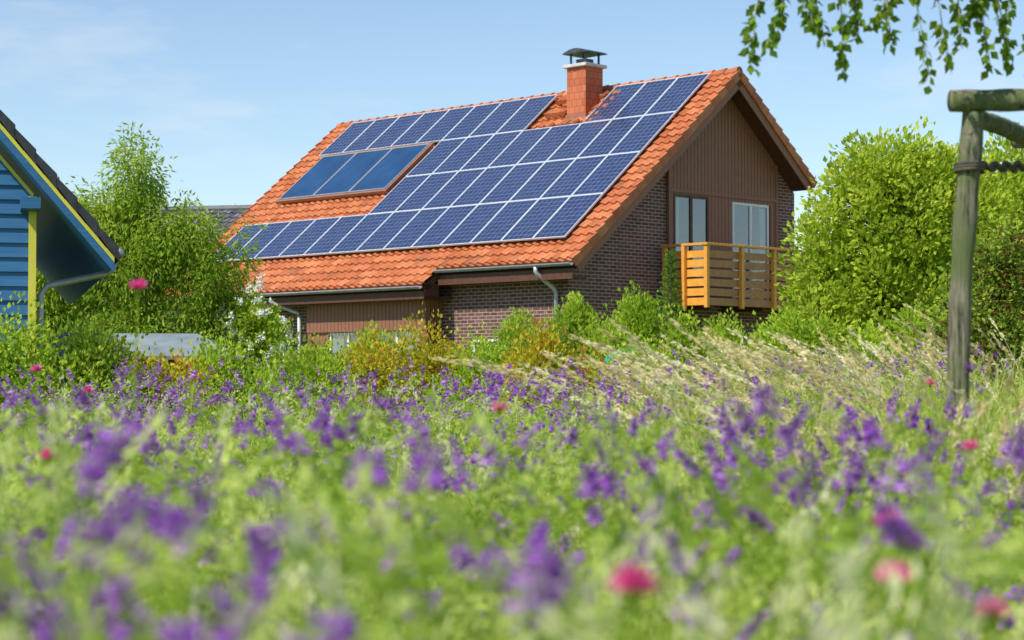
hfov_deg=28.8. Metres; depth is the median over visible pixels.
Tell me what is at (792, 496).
vetch plant
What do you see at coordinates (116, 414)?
vetch plant
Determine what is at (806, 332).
shrub
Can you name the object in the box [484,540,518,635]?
vetch plant
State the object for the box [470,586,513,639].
vetch plant
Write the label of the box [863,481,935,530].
vetch plant
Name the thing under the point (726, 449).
vetch plant
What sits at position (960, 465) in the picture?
vetch plant
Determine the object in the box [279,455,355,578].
vetch plant
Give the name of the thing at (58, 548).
vetch plant
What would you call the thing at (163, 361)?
shrub
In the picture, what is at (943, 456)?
vetch plant
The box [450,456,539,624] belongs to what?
vetch plant
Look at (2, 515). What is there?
vetch plant
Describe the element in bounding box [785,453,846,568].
vetch plant
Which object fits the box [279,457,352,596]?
vetch plant
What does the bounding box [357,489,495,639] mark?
vetch plant
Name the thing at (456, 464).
vetch plant
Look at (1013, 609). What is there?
vetch plant
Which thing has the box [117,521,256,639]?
vetch plant
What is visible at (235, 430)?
vetch plant
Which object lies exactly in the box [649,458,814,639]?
vetch plant
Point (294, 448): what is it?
vetch plant
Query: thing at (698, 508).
vetch plant
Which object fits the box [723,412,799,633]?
vetch plant
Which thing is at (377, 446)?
vetch plant
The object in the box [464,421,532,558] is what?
vetch plant
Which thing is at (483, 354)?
shrub
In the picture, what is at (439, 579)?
vetch plant
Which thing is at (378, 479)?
vetch plant
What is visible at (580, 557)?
vetch plant
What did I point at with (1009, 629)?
vetch plant
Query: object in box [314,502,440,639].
vetch plant
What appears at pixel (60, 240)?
blue house
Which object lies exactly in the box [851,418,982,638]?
vetch plant
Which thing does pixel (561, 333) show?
shrub
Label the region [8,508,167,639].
vetch plant
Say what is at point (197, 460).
vetch plant
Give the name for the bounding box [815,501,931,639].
vetch plant
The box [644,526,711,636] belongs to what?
vetch plant
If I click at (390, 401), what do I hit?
vetch plant
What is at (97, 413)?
vetch plant
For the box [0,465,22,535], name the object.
vetch plant
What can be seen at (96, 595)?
vetch plant
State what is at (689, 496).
vetch plant
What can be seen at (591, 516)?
vetch plant
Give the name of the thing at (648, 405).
vetch plant
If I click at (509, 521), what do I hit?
vetch plant
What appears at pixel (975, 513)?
vetch plant
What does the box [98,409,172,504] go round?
vetch plant
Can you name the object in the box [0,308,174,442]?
shrub
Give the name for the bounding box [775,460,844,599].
vetch plant
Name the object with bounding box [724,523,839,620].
vetch plant
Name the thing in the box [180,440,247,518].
vetch plant
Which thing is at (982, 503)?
vetch plant
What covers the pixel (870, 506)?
vetch plant
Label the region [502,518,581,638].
vetch plant
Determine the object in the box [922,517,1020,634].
vetch plant
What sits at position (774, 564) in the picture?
vetch plant
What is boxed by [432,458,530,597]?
vetch plant
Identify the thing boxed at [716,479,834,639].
vetch plant
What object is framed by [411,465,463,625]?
vetch plant
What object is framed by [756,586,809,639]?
vetch plant
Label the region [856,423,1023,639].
vetch plant
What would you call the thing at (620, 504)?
vetch plant
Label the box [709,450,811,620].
vetch plant
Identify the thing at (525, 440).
vetch plant
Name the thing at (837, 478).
vetch plant
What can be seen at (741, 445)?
vetch plant
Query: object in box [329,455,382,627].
vetch plant
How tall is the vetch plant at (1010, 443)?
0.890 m
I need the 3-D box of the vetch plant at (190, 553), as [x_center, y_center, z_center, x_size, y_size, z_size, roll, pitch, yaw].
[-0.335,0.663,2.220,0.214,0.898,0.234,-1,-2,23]
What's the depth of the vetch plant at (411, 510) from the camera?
3.09 m
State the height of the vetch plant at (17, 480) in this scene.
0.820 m
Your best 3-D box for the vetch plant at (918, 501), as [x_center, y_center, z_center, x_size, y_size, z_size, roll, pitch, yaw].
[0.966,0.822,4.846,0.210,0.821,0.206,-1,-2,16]
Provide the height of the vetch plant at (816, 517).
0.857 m
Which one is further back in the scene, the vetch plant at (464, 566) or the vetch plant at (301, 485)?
the vetch plant at (301, 485)
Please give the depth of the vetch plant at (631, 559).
4.22 m
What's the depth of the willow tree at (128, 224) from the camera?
35.76 m
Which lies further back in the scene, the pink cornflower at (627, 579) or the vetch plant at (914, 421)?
the vetch plant at (914, 421)
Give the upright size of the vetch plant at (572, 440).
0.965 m
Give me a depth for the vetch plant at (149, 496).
4.43 m
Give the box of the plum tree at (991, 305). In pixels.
[907,210,1023,404]
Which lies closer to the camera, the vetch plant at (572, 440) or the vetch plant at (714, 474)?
the vetch plant at (714, 474)
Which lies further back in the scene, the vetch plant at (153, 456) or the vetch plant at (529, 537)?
the vetch plant at (153, 456)
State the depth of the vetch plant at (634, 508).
4.51 m
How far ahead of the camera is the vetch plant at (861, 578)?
2.77 m
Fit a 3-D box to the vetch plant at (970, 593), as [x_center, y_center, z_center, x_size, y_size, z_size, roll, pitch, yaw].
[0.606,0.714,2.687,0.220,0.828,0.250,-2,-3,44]
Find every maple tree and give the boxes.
[762,116,1023,357]
[922,121,1023,286]
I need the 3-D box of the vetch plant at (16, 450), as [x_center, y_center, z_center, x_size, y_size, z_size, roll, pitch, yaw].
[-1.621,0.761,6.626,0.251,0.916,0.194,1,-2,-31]
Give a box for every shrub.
[0,291,120,441]
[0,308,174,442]
[103,337,233,443]
[153,321,296,439]
[213,272,298,394]
[238,317,361,435]
[298,335,348,372]
[303,320,427,433]
[332,320,390,385]
[361,302,482,422]
[417,321,525,433]
[463,325,564,383]
[476,306,540,359]
[491,314,618,440]
[543,290,604,357]
[548,312,601,371]
[555,327,680,429]
[583,298,642,372]
[604,279,665,356]
[627,332,713,409]
[649,302,731,391]
[697,307,762,382]
[719,310,790,401]
[745,307,902,407]
[837,290,972,399]
[907,285,1023,413]
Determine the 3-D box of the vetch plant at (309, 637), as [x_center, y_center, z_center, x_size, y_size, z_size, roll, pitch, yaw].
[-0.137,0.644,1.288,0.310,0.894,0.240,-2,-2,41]
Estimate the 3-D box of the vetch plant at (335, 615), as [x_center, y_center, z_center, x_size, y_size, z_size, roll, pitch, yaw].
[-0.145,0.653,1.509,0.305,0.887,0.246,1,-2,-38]
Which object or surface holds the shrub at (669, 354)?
on the ground
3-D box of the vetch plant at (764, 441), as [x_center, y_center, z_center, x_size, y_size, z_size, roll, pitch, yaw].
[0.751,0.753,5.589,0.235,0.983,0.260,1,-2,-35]
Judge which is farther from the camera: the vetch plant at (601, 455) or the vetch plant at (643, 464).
the vetch plant at (601, 455)
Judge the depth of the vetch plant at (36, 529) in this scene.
3.26 m
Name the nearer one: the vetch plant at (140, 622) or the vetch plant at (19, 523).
the vetch plant at (140, 622)
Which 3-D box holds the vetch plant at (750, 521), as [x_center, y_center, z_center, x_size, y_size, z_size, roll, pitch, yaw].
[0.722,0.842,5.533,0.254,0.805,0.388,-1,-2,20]
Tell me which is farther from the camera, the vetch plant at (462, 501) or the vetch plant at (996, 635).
the vetch plant at (462, 501)
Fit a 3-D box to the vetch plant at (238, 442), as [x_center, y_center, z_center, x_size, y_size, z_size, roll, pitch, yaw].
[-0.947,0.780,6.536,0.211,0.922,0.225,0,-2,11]
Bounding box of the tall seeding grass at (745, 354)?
[424,303,1023,639]
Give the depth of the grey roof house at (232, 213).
67.64 m
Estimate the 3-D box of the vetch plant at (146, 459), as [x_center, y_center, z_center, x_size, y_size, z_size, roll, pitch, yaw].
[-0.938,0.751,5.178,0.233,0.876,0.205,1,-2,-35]
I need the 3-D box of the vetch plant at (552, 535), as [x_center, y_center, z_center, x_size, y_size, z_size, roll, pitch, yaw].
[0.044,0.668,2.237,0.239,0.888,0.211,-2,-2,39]
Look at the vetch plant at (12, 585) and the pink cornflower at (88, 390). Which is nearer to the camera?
the vetch plant at (12, 585)
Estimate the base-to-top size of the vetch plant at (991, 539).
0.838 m
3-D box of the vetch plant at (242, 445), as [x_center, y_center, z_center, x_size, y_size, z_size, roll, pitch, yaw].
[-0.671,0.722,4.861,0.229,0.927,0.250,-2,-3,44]
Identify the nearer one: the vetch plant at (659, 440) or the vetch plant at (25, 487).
the vetch plant at (659, 440)
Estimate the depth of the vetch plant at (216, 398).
7.12 m
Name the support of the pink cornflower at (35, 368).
on the ground
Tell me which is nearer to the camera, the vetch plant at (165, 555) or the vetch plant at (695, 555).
the vetch plant at (165, 555)
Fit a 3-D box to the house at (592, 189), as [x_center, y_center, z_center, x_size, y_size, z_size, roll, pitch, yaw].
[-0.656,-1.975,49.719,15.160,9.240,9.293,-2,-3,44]
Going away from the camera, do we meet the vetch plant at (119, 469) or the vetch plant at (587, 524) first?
the vetch plant at (587, 524)
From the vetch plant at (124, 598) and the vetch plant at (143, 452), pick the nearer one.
the vetch plant at (124, 598)
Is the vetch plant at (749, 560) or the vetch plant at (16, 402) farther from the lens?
the vetch plant at (16, 402)
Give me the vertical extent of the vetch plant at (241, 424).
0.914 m
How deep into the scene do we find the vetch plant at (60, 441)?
6.18 m
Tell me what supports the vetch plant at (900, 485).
on the ground
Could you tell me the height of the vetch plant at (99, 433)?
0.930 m
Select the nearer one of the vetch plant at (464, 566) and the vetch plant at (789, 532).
the vetch plant at (464, 566)
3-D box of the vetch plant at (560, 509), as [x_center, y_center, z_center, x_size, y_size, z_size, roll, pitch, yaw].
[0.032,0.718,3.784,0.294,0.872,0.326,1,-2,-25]
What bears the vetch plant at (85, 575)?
on the ground
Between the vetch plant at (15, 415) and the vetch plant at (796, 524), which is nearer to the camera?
the vetch plant at (796, 524)
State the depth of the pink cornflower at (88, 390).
7.99 m
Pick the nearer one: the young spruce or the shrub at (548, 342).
the shrub at (548, 342)
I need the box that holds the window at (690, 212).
[673,194,708,278]
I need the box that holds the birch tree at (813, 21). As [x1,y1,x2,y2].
[738,0,1023,94]
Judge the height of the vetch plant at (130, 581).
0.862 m
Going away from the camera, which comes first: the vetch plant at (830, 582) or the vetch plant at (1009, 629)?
the vetch plant at (830, 582)
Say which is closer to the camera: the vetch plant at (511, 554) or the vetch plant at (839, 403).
the vetch plant at (511, 554)
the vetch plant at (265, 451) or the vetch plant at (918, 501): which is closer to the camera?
the vetch plant at (918, 501)
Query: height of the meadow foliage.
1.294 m
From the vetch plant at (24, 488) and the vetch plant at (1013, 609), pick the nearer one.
the vetch plant at (1013, 609)
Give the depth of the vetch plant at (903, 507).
4.79 m
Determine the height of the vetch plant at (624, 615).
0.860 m
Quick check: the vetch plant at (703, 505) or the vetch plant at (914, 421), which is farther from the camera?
the vetch plant at (914, 421)
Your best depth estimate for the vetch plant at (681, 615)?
2.87 m
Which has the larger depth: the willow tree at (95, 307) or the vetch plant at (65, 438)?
the willow tree at (95, 307)
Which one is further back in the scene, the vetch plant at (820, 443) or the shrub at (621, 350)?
the shrub at (621, 350)
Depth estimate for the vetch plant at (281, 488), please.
6.98 m
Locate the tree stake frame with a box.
[945,88,1023,467]
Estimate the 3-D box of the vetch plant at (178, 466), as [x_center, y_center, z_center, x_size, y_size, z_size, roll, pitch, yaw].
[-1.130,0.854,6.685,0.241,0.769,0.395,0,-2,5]
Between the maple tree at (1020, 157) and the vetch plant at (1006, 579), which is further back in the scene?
the maple tree at (1020, 157)
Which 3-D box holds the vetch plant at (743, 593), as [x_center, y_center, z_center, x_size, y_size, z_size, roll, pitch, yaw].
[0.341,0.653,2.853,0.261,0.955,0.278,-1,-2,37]
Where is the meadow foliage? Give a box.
[0,348,1023,639]
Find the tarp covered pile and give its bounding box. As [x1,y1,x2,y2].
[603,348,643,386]
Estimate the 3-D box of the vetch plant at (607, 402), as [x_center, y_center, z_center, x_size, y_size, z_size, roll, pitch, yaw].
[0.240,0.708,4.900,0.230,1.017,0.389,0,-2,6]
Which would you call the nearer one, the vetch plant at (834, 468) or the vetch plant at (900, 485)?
the vetch plant at (900, 485)
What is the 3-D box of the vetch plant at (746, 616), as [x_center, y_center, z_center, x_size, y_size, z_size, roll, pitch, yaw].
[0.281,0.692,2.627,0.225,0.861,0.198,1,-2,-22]
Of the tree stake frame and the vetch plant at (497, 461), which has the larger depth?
the tree stake frame
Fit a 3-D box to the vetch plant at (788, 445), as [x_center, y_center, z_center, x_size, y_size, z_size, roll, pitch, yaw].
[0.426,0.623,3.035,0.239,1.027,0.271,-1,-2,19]
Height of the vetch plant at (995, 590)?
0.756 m
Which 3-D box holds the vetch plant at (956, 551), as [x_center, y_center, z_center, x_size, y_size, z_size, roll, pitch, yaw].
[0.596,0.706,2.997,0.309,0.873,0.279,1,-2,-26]
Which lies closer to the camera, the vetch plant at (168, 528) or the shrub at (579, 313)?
the vetch plant at (168, 528)
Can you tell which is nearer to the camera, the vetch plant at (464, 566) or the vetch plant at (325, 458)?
the vetch plant at (464, 566)
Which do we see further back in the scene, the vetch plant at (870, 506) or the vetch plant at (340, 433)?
the vetch plant at (870, 506)
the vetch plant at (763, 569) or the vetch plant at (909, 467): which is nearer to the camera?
the vetch plant at (909, 467)
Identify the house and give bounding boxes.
[0,110,124,382]
[84,205,251,330]
[157,48,818,391]
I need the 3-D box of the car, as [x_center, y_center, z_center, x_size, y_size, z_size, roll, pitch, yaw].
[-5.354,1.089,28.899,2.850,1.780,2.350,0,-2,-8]
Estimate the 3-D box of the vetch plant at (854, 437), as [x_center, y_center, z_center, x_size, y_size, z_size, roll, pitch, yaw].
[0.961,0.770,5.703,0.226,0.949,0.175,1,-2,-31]
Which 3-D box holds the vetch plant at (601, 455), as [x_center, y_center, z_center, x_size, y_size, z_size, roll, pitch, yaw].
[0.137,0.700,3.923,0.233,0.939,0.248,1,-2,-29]
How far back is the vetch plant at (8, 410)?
6.48 m
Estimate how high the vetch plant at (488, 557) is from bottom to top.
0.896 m
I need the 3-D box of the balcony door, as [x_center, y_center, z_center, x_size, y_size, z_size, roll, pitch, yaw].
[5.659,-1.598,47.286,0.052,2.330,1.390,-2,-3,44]
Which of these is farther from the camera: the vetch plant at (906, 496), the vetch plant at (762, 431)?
the vetch plant at (762, 431)
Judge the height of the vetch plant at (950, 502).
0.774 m
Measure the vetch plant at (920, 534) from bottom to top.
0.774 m
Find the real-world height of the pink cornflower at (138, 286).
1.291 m
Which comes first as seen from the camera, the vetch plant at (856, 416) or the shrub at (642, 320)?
the vetch plant at (856, 416)
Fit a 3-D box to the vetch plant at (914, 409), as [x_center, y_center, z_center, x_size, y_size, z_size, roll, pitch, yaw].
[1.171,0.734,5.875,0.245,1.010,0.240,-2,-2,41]
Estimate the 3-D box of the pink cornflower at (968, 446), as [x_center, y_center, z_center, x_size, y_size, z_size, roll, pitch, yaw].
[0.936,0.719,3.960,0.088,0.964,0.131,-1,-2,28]
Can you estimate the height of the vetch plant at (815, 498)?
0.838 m
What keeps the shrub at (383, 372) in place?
on the ground
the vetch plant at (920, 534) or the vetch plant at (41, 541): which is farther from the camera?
the vetch plant at (920, 534)
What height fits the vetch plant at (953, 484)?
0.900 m
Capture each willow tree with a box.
[35,122,274,388]
[58,272,142,327]
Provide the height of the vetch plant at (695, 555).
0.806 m
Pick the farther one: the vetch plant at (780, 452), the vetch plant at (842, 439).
the vetch plant at (780, 452)
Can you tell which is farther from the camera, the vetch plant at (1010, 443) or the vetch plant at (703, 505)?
the vetch plant at (1010, 443)
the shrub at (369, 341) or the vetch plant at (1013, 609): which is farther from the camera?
the shrub at (369, 341)
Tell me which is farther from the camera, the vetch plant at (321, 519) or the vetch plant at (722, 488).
the vetch plant at (321, 519)
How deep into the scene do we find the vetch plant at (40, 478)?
3.85 m
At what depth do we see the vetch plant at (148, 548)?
3.87 m
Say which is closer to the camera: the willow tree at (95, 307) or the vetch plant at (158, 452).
the vetch plant at (158, 452)
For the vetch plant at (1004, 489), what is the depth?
5.58 m
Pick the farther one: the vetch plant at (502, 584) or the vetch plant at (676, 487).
the vetch plant at (676, 487)
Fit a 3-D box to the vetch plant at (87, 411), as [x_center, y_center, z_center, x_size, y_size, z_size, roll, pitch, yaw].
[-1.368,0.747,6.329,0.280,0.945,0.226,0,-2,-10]
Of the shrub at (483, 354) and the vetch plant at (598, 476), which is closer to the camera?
the vetch plant at (598, 476)
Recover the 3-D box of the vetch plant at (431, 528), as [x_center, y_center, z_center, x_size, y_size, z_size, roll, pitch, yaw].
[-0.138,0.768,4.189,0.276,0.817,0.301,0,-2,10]
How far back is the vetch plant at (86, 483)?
2.16 m
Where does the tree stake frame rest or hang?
on the ground
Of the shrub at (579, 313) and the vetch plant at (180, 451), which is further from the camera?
the shrub at (579, 313)
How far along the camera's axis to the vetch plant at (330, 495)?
5.53 m
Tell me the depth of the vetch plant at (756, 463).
5.23 m
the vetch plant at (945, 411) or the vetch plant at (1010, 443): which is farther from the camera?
the vetch plant at (945, 411)
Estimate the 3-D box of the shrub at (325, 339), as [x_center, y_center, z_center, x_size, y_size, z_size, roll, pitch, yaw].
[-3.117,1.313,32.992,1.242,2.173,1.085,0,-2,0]
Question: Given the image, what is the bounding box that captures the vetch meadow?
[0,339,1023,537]
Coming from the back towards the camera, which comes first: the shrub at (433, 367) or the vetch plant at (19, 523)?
the shrub at (433, 367)
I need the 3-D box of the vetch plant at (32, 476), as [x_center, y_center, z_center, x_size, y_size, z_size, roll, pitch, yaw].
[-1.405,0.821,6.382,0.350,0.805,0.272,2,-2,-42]
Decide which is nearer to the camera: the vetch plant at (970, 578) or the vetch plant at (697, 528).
the vetch plant at (697, 528)
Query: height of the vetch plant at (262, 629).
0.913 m
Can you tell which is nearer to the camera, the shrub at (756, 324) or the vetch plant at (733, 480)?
the vetch plant at (733, 480)
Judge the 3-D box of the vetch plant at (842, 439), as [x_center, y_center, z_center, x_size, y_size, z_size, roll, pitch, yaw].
[0.542,0.654,3.405,0.281,1.010,0.257,1,-2,-36]
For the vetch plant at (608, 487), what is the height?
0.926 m
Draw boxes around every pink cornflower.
[28,365,42,460]
[37,448,62,609]
[81,387,93,435]
[114,278,153,538]
[485,400,507,625]
[603,562,658,639]
[870,507,912,639]
[873,558,913,639]
[923,379,936,417]
[961,439,986,637]
[974,596,1010,639]
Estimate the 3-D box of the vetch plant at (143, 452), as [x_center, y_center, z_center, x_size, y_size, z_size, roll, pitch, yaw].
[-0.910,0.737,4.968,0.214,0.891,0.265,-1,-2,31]
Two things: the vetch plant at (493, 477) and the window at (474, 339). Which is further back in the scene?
the window at (474, 339)
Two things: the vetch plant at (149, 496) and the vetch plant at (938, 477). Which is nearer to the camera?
the vetch plant at (149, 496)
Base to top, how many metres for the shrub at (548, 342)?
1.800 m
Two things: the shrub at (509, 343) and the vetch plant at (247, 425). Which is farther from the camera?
the shrub at (509, 343)
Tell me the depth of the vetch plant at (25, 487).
6.13 m
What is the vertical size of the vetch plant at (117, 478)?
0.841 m
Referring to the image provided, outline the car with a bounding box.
[45,333,241,387]
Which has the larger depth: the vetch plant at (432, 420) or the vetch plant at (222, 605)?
the vetch plant at (432, 420)
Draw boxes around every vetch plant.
[0,387,59,515]
[0,395,104,591]
[0,396,31,539]
[0,396,36,514]
[0,411,26,528]
[0,450,44,510]
[0,452,58,561]
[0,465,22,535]
[0,483,31,625]
[0,483,140,639]
[0,485,64,627]
[0,494,73,609]
[0,515,108,639]
[0,516,119,639]
[0,526,121,639]
[0,571,24,607]
[1,484,38,596]
[3,392,56,487]
[3,607,71,639]
[7,422,201,638]
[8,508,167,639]
[11,453,94,547]
[12,591,119,638]
[14,397,81,528]
[16,464,122,639]
[24,428,106,561]
[36,431,106,562]
[39,427,96,548]
[42,406,126,536]
[42,453,159,590]
[42,462,222,639]
[42,536,134,639]
[50,398,120,536]
[50,420,103,581]
[59,493,273,639]
[64,385,112,516]
[76,501,160,636]
[80,403,152,574]
[82,470,209,636]
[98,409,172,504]
[101,413,153,492]
[101,437,196,617]
[103,404,197,585]
[106,420,211,621]
[106,436,162,574]
[107,446,162,491]
[109,445,303,639]
[111,493,223,639]
[112,462,248,639]
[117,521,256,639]
[118,438,188,637]
[123,440,196,571]
[123,484,192,635]
[127,441,172,488]
[132,494,299,639]
[133,405,189,547]
[134,470,253,635]
[135,433,174,491]
[149,419,251,577]
[154,458,207,512]
[155,475,272,638]
[156,416,214,546]
[160,414,313,637]
[169,388,227,507]
[169,510,271,639]
[172,499,273,639]
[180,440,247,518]
[182,455,285,639]
[184,427,272,634]
[197,417,255,531]
[202,560,297,636]
[210,423,265,522]
[225,480,288,597]
[226,577,272,639]
[235,436,308,527]
[245,391,331,629]
[247,413,363,633]
[252,460,331,552]
[253,418,309,541]
[262,411,413,628]
[268,419,388,639]
[268,440,368,621]
[271,483,454,639]
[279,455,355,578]
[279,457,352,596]
[282,433,345,561]
[284,630,320,639]
[298,464,385,596]
[299,591,477,639]
[303,459,376,592]
[304,393,366,604]
[307,610,351,639]
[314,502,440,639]
[315,445,521,639]
[327,415,442,556]
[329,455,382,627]
[334,397,400,526]
[338,467,381,519]
[347,491,405,596]
[352,544,569,639]
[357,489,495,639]
[363,399,432,560]
[367,415,512,632]
[370,552,467,634]
[371,395,449,595]
[383,490,493,637]
[389,436,491,639]
[395,421,453,566]
[396,410,446,561]
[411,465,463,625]
[413,441,565,634]
[423,536,518,633]
[426,475,575,634]
[430,477,494,562]
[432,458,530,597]
[441,475,505,619]
[443,543,540,639]
[445,419,547,590]
[446,532,589,639]
[446,588,528,635]
[449,493,551,636]
[450,398,595,639]
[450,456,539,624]
[459,553,521,633]
[462,528,545,638]
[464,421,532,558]
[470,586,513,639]
[478,484,591,627]
[478,519,546,637]
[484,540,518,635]
[501,468,618,636]
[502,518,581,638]
[505,563,609,639]
[512,525,610,639]
[518,425,635,635]
[523,532,592,639]
[524,504,569,544]
[535,517,566,636]
[536,501,651,637]
[539,561,638,634]
[544,438,660,639]
[552,558,725,639]
[556,460,608,605]
[556,497,621,633]
[561,409,656,598]
[563,400,634,608]
[566,438,685,637]
[570,482,685,638]
[579,462,667,639]
[580,456,672,629]
[582,451,710,639]
[584,415,699,636]
[597,437,728,628]
[599,404,725,630]
[599,470,691,611]
[605,410,672,638]
[616,407,700,639]
[622,494,703,630]
[624,531,710,639]
[631,508,785,639]
[633,498,712,639]
[640,485,707,625]
[644,445,725,619]
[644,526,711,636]
[646,398,743,546]
[648,594,690,639]
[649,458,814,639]
[652,507,734,639]
[660,454,866,639]
[666,384,770,639]
[667,428,728,605]
[667,516,766,639]
[673,470,752,624]
[684,458,812,639]
[685,528,783,639]
[686,402,784,637]
[689,443,844,639]
[698,455,768,594]
[701,392,858,639]
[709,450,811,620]
[713,558,760,618]
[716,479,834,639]
[719,440,828,623]
[720,394,810,636]
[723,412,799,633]
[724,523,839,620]
[731,487,776,590]
[738,407,874,617]
[738,414,814,559]
[747,494,853,635]
[750,425,811,571]
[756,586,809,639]
[762,541,919,639]
[768,437,808,545]
[768,500,828,621]
[772,492,828,593]
[773,446,811,561]
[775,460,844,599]
[778,524,920,638]
[780,435,852,531]
[780,472,923,639]
[782,480,860,639]
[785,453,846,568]
[786,490,852,635]
[786,559,860,632]
[791,497,862,595]
[794,427,888,612]
[794,458,1006,635]
[799,461,899,626]
[799,474,977,639]
[806,397,851,493]
[812,414,910,606]
[815,425,868,584]
[815,441,860,541]
[815,443,892,523]
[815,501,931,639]
[817,446,850,572]
[820,503,982,639]
[829,418,962,636]
[833,533,968,636]
[841,405,902,497]
[845,447,897,639]
[846,529,1010,639]
[849,483,897,596]
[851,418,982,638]
[854,410,920,555]
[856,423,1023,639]
[859,419,1010,635]
[860,398,949,555]
[863,471,970,639]
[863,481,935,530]
[868,494,930,631]
[874,459,1023,636]
[882,417,962,555]
[884,425,967,612]
[890,462,984,637]
[894,497,956,601]
[903,396,954,592]
[904,499,981,631]
[908,448,992,573]
[921,405,985,606]
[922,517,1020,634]
[924,460,965,527]
[927,448,1023,639]
[927,542,1007,639]
[931,491,1023,639]
[932,403,1002,571]
[934,419,983,532]
[940,494,1018,608]
[945,532,1021,635]
[946,439,1021,596]
[947,499,1023,636]
[953,528,1023,639]
[956,612,1023,639]
[957,583,1023,639]
[962,480,1023,608]
[977,530,1023,639]
[978,549,1018,639]
[979,428,1021,516]
[980,447,1023,618]
[987,460,1023,525]
[1010,606,1023,621]
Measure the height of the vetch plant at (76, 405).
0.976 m
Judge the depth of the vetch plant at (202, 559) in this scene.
3.79 m
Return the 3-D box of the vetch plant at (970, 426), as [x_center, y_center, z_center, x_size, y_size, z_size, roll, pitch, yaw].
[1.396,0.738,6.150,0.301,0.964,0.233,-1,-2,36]
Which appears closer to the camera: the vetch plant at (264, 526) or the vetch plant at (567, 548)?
the vetch plant at (567, 548)
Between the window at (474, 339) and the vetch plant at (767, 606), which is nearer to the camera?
the vetch plant at (767, 606)
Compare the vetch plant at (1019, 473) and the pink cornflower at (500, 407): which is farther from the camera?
the pink cornflower at (500, 407)
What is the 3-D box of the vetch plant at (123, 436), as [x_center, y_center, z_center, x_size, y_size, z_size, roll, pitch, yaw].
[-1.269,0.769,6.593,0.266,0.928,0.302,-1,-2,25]
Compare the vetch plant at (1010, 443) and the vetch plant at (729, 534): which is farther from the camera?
the vetch plant at (1010, 443)
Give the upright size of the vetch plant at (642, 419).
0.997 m
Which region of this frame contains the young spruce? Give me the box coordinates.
[650,249,687,351]
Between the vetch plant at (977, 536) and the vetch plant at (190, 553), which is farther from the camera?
the vetch plant at (977, 536)
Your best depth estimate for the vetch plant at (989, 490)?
5.08 m
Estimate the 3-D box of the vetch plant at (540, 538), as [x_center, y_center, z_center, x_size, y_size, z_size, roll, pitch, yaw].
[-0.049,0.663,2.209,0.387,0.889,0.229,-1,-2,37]
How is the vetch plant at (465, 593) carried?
on the ground
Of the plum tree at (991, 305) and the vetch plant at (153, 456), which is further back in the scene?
the plum tree at (991, 305)
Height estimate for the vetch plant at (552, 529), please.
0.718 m
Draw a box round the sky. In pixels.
[0,0,1023,333]
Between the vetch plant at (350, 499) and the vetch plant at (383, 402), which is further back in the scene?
the vetch plant at (383, 402)
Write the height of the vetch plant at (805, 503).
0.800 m
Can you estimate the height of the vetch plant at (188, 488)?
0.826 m
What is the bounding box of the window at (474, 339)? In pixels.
[474,339,497,352]
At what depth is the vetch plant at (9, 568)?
1.67 m
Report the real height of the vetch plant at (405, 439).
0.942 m
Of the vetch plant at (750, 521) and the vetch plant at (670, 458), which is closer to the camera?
the vetch plant at (670, 458)
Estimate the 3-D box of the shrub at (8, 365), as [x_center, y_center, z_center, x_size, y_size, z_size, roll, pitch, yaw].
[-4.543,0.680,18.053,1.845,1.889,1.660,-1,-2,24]
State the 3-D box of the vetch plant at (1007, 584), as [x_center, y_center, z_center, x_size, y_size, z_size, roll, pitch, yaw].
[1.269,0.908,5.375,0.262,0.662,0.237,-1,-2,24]
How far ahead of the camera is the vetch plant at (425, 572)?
1.81 m
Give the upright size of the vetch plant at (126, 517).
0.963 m
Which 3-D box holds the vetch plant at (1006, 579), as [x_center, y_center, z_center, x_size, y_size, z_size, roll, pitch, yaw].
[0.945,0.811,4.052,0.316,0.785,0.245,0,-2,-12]
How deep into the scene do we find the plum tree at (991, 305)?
22.36 m
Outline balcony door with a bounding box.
[731,202,768,299]
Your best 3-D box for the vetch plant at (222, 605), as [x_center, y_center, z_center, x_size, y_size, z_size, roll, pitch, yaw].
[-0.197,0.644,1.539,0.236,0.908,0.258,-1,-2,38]
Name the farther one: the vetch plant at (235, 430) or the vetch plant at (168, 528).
the vetch plant at (235, 430)
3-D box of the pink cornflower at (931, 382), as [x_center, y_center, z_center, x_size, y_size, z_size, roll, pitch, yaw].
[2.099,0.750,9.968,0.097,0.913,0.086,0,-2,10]
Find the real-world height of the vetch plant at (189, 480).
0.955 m
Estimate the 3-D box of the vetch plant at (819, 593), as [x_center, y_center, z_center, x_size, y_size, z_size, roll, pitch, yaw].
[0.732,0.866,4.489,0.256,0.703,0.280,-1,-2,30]
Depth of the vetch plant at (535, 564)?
3.39 m
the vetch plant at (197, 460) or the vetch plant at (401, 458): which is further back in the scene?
the vetch plant at (401, 458)
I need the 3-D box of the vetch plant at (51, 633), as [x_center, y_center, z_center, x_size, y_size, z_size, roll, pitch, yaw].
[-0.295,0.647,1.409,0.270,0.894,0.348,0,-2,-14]
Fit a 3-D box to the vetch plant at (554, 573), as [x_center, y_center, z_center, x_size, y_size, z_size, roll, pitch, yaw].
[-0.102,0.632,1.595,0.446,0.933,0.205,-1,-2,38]
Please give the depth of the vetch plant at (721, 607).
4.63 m
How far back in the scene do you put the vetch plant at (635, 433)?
4.51 m
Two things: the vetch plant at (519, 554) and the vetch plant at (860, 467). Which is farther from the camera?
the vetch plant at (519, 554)
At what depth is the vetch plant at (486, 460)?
3.83 m
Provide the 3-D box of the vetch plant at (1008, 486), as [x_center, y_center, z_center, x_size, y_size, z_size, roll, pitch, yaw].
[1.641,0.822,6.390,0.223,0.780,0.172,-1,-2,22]

